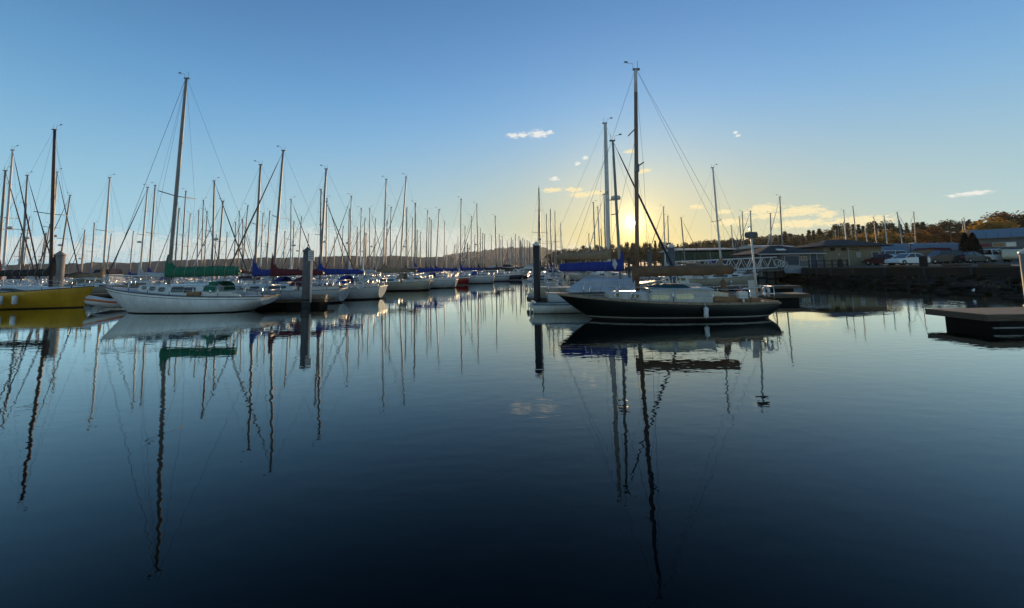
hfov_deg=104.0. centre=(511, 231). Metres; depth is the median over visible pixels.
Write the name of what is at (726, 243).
deciduous tree
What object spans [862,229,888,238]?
deciduous tree
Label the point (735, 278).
sailboat
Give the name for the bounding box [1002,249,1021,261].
camper trailer
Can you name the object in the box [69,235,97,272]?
sailboat
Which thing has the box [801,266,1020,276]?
bulkhead wall
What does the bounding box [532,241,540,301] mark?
piling
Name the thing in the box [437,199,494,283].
sailboat
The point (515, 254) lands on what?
sailboat
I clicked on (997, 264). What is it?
wheel stop
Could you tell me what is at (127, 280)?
sailboat
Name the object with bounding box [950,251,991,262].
parked car
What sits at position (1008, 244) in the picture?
window
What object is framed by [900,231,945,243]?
deciduous tree
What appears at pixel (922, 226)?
fir tree
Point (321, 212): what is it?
sailboat
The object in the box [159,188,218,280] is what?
sailboat
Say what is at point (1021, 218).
deciduous tree
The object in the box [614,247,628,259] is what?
deciduous tree
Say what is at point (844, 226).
sailboat
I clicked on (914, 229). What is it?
sailboat
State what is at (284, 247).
sailboat
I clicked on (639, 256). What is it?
deciduous tree
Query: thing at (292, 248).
sailboat
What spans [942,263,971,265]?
wheel stop
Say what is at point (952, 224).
deciduous tree
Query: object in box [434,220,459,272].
sailboat
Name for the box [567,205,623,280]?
sailboat
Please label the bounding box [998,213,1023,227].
deciduous tree
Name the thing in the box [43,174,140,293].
sailboat
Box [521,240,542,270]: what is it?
sailboat
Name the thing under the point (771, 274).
sailboat
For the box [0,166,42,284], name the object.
sailboat
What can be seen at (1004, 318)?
floating dock
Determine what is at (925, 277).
weeds
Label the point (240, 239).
sailboat
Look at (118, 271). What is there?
motor cruiser
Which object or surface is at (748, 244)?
sailboat
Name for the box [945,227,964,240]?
deciduous tree
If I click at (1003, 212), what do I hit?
deciduous tree
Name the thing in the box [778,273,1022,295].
rock rubble
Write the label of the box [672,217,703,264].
sailboat
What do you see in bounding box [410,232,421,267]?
sailboat
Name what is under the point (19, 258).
sailboat
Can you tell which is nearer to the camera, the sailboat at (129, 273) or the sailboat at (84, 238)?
the sailboat at (84, 238)
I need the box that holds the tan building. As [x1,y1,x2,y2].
[794,240,893,266]
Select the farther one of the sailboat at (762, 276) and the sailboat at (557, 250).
the sailboat at (557, 250)
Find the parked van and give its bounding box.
[882,250,905,263]
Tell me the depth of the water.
4.69 m
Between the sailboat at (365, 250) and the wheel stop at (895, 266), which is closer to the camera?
the wheel stop at (895, 266)
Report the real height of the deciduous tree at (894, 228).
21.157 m
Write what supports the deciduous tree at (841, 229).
on the terrain
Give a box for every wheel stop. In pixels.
[887,265,917,267]
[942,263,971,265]
[977,263,1010,265]
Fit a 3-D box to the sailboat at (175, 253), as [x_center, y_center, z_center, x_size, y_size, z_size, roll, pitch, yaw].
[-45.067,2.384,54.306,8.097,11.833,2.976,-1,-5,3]
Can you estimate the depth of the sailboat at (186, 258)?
64.37 m
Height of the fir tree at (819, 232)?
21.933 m
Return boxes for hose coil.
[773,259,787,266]
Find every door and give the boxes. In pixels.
[809,254,817,266]
[871,252,879,264]
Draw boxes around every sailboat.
[0,145,44,285]
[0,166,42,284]
[0,171,48,285]
[4,230,33,281]
[4,233,29,280]
[5,168,79,285]
[5,215,38,282]
[27,233,46,279]
[28,194,88,282]
[29,222,55,280]
[31,231,48,278]
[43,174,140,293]
[65,228,99,279]
[68,221,102,279]
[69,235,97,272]
[97,234,130,281]
[105,184,193,286]
[122,182,195,282]
[123,229,152,280]
[150,208,206,282]
[153,177,251,283]
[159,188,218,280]
[175,197,222,279]
[178,208,215,278]
[179,214,219,280]
[185,198,264,281]
[189,209,214,276]
[203,160,328,286]
[214,220,251,278]
[220,146,350,302]
[220,209,252,276]
[222,203,269,278]
[225,217,252,263]
[233,211,293,279]
[246,211,288,277]
[263,196,321,282]
[266,189,358,284]
[275,165,387,299]
[276,230,296,268]
[278,221,297,277]
[280,217,324,276]
[294,196,346,278]
[322,193,384,279]
[326,226,344,275]
[327,236,345,268]
[329,209,371,276]
[333,206,397,277]
[338,227,375,275]
[342,207,384,274]
[345,218,391,274]
[346,235,368,268]
[348,176,432,290]
[354,231,372,273]
[355,233,372,273]
[364,220,418,277]
[365,218,382,274]
[370,205,418,275]
[372,173,436,277]
[384,202,457,287]
[386,235,402,273]
[387,206,429,274]
[393,236,409,273]
[396,218,436,273]
[403,230,437,273]
[409,208,451,274]
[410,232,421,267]
[412,207,469,284]
[417,218,448,274]
[419,218,457,274]
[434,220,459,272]
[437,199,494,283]
[450,225,472,273]
[455,214,488,273]
[457,202,509,281]
[458,243,473,272]
[459,234,479,272]
[471,234,500,272]
[472,227,487,271]
[472,234,494,266]
[480,214,522,279]
[483,236,501,271]
[492,233,510,271]
[498,236,504,270]
[505,233,522,268]
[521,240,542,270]
[525,186,557,288]
[532,117,664,295]
[541,213,554,273]
[543,209,562,281]
[545,134,680,303]
[552,210,563,276]
[557,223,566,274]
[565,200,603,279]
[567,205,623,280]
[582,193,631,277]
[645,207,689,279]
[655,214,679,264]
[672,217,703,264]
[678,164,758,285]
[722,225,740,247]
[732,211,764,273]
[733,215,742,245]
[735,210,743,245]
[750,211,783,277]
[762,194,800,278]
[836,210,856,239]
[848,206,864,240]
[871,217,879,242]
[874,215,897,243]
[895,211,914,243]
[905,212,926,242]
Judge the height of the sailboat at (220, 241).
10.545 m
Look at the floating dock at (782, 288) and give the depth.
30.73 m
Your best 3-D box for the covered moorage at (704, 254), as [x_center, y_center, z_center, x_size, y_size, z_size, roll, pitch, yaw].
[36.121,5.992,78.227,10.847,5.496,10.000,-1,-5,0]
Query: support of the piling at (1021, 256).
in the water
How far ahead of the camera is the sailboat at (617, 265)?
21.02 m
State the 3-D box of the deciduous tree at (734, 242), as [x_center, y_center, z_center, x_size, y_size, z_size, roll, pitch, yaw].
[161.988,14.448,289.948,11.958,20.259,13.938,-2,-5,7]
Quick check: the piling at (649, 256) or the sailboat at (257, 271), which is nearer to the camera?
the sailboat at (257, 271)
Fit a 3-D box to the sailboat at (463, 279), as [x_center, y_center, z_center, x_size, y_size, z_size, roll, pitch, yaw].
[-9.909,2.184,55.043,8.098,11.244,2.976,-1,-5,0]
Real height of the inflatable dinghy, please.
0.877 m
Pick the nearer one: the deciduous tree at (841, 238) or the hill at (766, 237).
the deciduous tree at (841, 238)
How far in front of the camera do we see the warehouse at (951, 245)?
68.96 m
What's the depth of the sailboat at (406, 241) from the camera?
69.92 m
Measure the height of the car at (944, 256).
1.750 m
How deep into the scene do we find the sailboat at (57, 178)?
45.37 m
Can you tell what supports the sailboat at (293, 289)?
on the water
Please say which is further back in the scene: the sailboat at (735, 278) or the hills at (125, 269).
the hills at (125, 269)
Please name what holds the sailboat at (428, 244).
on the water
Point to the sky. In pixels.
(879, 108)
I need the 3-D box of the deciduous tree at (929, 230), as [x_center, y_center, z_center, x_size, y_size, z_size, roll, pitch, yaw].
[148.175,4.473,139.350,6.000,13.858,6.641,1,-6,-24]
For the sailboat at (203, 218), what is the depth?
68.88 m
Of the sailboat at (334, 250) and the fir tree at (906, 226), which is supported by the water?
the sailboat at (334, 250)
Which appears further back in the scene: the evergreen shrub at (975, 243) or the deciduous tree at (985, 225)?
the deciduous tree at (985, 225)
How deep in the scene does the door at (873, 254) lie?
55.82 m
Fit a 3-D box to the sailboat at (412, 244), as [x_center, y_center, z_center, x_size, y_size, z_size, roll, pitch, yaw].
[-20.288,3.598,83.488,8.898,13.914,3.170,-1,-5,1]
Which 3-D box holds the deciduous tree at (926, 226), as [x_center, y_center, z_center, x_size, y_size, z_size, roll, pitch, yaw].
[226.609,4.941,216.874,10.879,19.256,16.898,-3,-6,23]
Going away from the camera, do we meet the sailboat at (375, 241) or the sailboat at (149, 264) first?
the sailboat at (149, 264)
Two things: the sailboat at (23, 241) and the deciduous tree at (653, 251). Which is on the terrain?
the deciduous tree at (653, 251)
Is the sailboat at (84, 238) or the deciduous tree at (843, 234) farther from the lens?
the deciduous tree at (843, 234)
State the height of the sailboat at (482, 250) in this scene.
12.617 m
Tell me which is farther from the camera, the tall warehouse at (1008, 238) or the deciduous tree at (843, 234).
the deciduous tree at (843, 234)
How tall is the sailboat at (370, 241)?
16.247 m
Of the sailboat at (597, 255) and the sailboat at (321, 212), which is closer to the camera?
the sailboat at (597, 255)
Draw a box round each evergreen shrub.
[958,232,975,262]
[967,232,985,262]
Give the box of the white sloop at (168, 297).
[103,72,294,313]
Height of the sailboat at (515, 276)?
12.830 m
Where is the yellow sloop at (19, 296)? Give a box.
[0,124,95,309]
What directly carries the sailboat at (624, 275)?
on the water
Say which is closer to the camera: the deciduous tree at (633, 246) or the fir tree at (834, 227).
the fir tree at (834, 227)
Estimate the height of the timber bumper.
0.220 m
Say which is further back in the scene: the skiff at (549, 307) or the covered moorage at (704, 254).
the covered moorage at (704, 254)
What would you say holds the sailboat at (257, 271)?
on the water
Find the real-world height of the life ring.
0.640 m
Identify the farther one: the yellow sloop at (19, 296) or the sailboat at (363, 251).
the sailboat at (363, 251)
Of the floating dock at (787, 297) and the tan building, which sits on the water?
the floating dock at (787, 297)
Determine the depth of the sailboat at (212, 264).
39.12 m
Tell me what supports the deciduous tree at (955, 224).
on the terrain
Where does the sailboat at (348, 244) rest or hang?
on the water
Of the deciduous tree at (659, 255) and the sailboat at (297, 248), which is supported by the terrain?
the deciduous tree at (659, 255)
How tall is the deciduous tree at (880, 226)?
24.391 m
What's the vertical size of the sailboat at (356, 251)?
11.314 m
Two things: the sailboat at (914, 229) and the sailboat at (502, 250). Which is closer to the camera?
the sailboat at (914, 229)
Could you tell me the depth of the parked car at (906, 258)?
49.14 m
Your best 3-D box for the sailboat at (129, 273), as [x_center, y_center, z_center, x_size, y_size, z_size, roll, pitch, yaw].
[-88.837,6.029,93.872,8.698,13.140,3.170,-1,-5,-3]
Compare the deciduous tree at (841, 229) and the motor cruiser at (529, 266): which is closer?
the motor cruiser at (529, 266)
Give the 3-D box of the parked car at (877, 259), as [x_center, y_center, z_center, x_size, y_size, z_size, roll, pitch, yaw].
[49.174,3.689,52.788,1.770,1.470,4.370,1,-5,-17]
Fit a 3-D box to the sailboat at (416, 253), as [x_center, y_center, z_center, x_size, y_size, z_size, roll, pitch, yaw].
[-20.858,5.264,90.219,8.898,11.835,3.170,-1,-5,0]
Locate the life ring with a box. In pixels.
[356,281,363,289]
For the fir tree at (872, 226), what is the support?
on the terrain
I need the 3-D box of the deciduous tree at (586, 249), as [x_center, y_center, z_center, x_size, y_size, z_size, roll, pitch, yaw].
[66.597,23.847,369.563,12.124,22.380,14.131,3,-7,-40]
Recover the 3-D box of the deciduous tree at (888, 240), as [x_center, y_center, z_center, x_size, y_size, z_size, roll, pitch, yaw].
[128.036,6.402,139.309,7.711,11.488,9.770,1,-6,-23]
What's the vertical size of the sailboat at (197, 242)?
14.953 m
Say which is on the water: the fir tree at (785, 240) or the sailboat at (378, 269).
the sailboat at (378, 269)
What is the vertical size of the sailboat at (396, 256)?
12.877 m
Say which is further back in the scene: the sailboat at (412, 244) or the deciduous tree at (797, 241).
the deciduous tree at (797, 241)
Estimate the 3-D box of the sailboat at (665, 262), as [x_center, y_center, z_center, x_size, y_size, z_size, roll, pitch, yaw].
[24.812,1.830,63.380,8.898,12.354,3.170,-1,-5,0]
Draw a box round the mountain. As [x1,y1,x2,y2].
[445,246,572,257]
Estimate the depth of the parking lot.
48.77 m
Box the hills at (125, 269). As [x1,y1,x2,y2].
[6,255,549,274]
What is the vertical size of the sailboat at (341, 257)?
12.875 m
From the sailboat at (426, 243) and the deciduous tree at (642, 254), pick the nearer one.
the sailboat at (426, 243)
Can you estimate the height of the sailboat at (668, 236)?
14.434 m
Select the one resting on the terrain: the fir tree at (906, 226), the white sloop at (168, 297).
the fir tree at (906, 226)
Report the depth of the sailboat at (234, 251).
72.34 m
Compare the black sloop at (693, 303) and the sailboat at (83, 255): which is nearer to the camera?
the black sloop at (693, 303)
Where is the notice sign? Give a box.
[308,250,314,301]
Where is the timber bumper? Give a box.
[311,294,327,297]
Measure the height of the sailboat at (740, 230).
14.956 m
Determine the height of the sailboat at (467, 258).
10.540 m
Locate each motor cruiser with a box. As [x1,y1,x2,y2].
[64,259,125,282]
[234,276,261,283]
[470,265,497,272]
[502,262,527,276]
[518,260,532,274]
[641,259,701,285]
[707,251,748,274]
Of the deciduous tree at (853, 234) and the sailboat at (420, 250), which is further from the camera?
the deciduous tree at (853, 234)
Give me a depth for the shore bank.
31.80 m
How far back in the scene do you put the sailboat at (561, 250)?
102.77 m
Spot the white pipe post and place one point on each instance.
(363, 268)
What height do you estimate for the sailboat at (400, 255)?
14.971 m
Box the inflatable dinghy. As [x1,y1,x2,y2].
[83,296,121,307]
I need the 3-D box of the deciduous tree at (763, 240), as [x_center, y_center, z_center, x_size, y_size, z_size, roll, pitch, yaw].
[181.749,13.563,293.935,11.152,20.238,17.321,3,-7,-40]
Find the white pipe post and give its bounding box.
[362,256,363,281]
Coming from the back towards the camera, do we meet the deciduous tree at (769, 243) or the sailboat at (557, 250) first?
the deciduous tree at (769, 243)
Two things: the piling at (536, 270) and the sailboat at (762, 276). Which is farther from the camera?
the sailboat at (762, 276)
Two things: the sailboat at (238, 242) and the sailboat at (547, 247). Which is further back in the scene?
the sailboat at (238, 242)
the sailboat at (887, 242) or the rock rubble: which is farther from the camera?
the sailboat at (887, 242)
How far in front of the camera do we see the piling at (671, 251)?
31.24 m
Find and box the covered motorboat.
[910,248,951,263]
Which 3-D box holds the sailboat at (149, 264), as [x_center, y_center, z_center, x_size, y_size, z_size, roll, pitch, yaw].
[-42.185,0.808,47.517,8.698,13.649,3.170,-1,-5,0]
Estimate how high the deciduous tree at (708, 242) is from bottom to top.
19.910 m
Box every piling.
[53,251,66,286]
[300,247,310,307]
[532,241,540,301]
[627,257,630,277]
[647,250,652,280]
[667,244,675,282]
[837,259,842,266]
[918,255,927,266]
[1017,249,1023,306]
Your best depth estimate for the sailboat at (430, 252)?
73.80 m
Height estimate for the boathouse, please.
5.022 m
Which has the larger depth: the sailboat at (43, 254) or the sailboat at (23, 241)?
the sailboat at (43, 254)
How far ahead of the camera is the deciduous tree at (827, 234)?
261.56 m
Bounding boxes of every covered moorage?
[659,248,736,266]
[734,245,794,268]
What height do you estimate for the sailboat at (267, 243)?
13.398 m
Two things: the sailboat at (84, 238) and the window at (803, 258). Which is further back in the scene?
the sailboat at (84, 238)
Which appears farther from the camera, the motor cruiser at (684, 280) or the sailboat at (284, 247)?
the sailboat at (284, 247)
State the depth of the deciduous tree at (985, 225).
119.27 m
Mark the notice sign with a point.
(311, 254)
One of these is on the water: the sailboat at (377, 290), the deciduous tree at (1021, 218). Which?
the sailboat at (377, 290)
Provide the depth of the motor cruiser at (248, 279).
32.46 m
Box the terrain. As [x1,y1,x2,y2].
[549,262,661,267]
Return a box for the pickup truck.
[982,249,1012,261]
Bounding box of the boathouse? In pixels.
[730,245,827,279]
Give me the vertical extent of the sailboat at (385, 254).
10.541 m
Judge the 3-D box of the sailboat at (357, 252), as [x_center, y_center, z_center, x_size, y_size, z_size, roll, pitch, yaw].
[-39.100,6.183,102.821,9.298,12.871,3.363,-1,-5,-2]
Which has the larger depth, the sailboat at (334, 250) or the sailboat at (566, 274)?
the sailboat at (334, 250)
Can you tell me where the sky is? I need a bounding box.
[0,0,1023,264]
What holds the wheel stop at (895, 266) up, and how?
on the parking lot
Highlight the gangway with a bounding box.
[675,257,777,269]
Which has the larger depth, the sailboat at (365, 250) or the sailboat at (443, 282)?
the sailboat at (365, 250)
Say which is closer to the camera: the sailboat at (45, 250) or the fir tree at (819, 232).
the sailboat at (45, 250)
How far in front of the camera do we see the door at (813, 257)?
54.28 m
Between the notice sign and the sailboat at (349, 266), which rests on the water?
the sailboat at (349, 266)
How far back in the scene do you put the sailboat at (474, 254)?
99.55 m
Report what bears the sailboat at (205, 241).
on the water
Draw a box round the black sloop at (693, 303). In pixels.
[557,61,780,320]
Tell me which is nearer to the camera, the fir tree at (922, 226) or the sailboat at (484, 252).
the sailboat at (484, 252)
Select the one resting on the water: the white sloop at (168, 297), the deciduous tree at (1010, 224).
the white sloop at (168, 297)
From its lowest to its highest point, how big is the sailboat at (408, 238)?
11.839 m
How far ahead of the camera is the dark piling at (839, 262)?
50.41 m
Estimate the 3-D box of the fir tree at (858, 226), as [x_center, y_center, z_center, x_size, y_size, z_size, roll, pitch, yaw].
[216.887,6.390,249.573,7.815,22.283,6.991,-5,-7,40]
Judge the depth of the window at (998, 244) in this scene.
61.03 m
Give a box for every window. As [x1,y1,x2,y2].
[800,256,806,260]
[992,242,1004,246]
[1005,242,1016,246]
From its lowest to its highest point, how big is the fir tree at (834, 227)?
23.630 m
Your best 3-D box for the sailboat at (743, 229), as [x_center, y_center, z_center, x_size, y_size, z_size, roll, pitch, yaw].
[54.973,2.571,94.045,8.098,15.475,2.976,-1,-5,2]
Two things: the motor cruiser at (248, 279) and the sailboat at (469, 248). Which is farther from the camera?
the sailboat at (469, 248)
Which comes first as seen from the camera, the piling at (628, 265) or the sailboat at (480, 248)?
the piling at (628, 265)
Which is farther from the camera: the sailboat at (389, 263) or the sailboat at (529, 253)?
the sailboat at (529, 253)
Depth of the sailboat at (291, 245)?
47.29 m
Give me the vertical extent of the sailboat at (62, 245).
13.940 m
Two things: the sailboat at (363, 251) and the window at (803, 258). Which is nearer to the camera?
the window at (803, 258)
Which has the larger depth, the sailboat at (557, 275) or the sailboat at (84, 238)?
the sailboat at (84, 238)
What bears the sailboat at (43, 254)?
on the water
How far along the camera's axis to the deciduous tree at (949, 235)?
138.05 m
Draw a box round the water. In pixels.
[0,267,1023,607]
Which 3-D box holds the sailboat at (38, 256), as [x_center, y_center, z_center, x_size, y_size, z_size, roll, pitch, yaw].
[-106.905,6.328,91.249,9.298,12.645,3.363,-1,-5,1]
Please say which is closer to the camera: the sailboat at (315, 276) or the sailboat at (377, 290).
the sailboat at (377, 290)
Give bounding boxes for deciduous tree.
[544,254,555,269]
[578,245,588,262]
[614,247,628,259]
[620,241,629,265]
[620,248,634,261]
[630,243,645,256]
[631,246,645,265]
[639,245,656,265]
[645,247,658,265]
[654,247,662,265]
[689,241,704,247]
[699,240,716,247]
[706,239,720,247]
[720,240,729,247]
[728,238,742,246]
[753,237,768,244]
[763,239,780,244]
[787,234,807,245]
[808,238,824,243]
[816,229,832,237]
[825,232,848,239]
[826,235,851,239]
[831,222,853,235]
[838,232,857,239]
[849,232,883,243]
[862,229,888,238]
[866,220,892,231]
[868,234,895,243]
[870,229,907,243]
[876,223,899,233]
[890,236,906,243]
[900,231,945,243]
[906,229,940,242]
[917,223,943,229]
[923,224,949,242]
[926,228,959,242]
[938,220,972,230]
[939,219,967,231]
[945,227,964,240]
[964,218,1004,236]
[980,217,1021,229]
[981,212,1015,221]
[987,210,1023,226]
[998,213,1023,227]
[1014,214,1023,227]
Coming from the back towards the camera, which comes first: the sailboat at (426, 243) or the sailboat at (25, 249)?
the sailboat at (426, 243)
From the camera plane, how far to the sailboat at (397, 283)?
41.99 m
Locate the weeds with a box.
[787,273,1022,286]
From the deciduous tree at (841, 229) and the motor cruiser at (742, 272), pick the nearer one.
the motor cruiser at (742, 272)
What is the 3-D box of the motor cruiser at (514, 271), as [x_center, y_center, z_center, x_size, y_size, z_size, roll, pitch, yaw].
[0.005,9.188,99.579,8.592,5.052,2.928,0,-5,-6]
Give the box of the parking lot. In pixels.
[835,261,1019,266]
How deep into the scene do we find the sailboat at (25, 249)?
65.00 m
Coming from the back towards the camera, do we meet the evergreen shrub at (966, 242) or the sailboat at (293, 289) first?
the evergreen shrub at (966, 242)
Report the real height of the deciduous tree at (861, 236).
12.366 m
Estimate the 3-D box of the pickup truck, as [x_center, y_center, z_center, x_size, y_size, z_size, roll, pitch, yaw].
[61.744,3.121,51.841,5.070,1.720,1.920,-1,-5,0]
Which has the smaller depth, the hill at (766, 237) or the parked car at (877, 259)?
the parked car at (877, 259)
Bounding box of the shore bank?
[545,268,1023,297]
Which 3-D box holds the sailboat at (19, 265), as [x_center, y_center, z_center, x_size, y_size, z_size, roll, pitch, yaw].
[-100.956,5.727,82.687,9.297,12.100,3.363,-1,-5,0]
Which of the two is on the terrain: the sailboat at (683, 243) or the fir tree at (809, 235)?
the fir tree at (809, 235)
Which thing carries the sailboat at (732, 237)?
on the water
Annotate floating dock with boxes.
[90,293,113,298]
[258,297,334,307]
[527,292,809,302]
[709,285,801,292]
[925,307,1023,330]
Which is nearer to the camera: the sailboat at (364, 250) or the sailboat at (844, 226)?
the sailboat at (844, 226)
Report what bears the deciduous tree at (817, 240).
on the terrain
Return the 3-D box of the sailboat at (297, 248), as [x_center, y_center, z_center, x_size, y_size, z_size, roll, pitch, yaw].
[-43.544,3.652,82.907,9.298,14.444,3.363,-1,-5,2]
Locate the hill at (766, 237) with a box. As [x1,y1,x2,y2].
[514,233,807,268]
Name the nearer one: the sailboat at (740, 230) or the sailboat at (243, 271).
the sailboat at (243, 271)
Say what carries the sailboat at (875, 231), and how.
on the terrain
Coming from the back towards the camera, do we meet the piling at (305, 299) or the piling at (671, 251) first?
the piling at (671, 251)
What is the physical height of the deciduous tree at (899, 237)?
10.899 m
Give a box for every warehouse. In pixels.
[881,242,958,263]
[969,228,1023,260]
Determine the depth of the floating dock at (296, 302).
24.76 m
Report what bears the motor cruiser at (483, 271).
on the water
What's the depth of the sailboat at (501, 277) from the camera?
67.19 m
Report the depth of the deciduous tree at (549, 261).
321.43 m
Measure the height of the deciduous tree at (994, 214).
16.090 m
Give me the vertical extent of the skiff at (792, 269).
1.000 m
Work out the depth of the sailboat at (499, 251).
129.25 m
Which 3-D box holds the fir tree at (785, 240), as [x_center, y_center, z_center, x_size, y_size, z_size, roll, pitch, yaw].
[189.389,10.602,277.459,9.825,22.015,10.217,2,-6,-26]
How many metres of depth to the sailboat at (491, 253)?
120.96 m
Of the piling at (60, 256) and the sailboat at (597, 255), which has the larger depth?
the piling at (60, 256)
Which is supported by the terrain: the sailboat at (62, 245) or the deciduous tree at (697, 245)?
the deciduous tree at (697, 245)
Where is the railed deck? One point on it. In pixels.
(832, 264)
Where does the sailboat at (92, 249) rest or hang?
on the water
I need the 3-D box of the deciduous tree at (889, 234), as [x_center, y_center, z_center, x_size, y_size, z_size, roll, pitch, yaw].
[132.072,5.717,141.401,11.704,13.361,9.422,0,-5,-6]
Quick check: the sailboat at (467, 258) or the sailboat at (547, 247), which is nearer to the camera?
the sailboat at (547, 247)
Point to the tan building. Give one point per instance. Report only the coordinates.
(854, 253)
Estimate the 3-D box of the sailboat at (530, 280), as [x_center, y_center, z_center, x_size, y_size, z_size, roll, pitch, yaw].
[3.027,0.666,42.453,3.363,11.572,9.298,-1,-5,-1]
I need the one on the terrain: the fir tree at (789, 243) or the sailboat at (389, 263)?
the fir tree at (789, 243)
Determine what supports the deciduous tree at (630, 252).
on the terrain
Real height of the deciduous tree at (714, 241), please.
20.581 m
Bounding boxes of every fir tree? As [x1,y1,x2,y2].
[781,231,787,244]
[787,234,793,245]
[805,230,811,243]
[816,229,823,237]
[831,224,839,236]
[856,224,860,232]
[871,221,877,230]
[903,222,909,232]
[919,222,926,238]
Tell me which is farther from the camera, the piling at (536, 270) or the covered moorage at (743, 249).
the covered moorage at (743, 249)
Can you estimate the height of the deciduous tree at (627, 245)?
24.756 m
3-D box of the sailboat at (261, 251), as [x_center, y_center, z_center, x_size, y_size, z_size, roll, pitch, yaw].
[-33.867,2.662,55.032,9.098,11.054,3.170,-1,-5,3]
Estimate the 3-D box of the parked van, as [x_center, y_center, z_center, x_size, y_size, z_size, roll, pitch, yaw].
[57.166,3.931,60.811,4.720,2.050,1.920,-1,-5,0]
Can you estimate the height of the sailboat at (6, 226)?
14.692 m
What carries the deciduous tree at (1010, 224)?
on the terrain
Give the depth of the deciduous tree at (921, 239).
137.87 m
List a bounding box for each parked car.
[862,254,901,264]
[884,253,930,264]
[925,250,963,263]
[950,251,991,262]
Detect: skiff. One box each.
[529,300,581,313]
[784,266,807,273]
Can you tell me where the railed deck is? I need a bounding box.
[808,259,848,266]
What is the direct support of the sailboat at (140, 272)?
on the water
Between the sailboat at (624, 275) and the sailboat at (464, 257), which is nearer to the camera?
the sailboat at (624, 275)
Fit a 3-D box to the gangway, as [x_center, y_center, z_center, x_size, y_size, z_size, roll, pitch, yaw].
[25.058,3.907,47.053,14.032,1.788,1.360,0,-5,-14]
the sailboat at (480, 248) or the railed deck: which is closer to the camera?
the railed deck

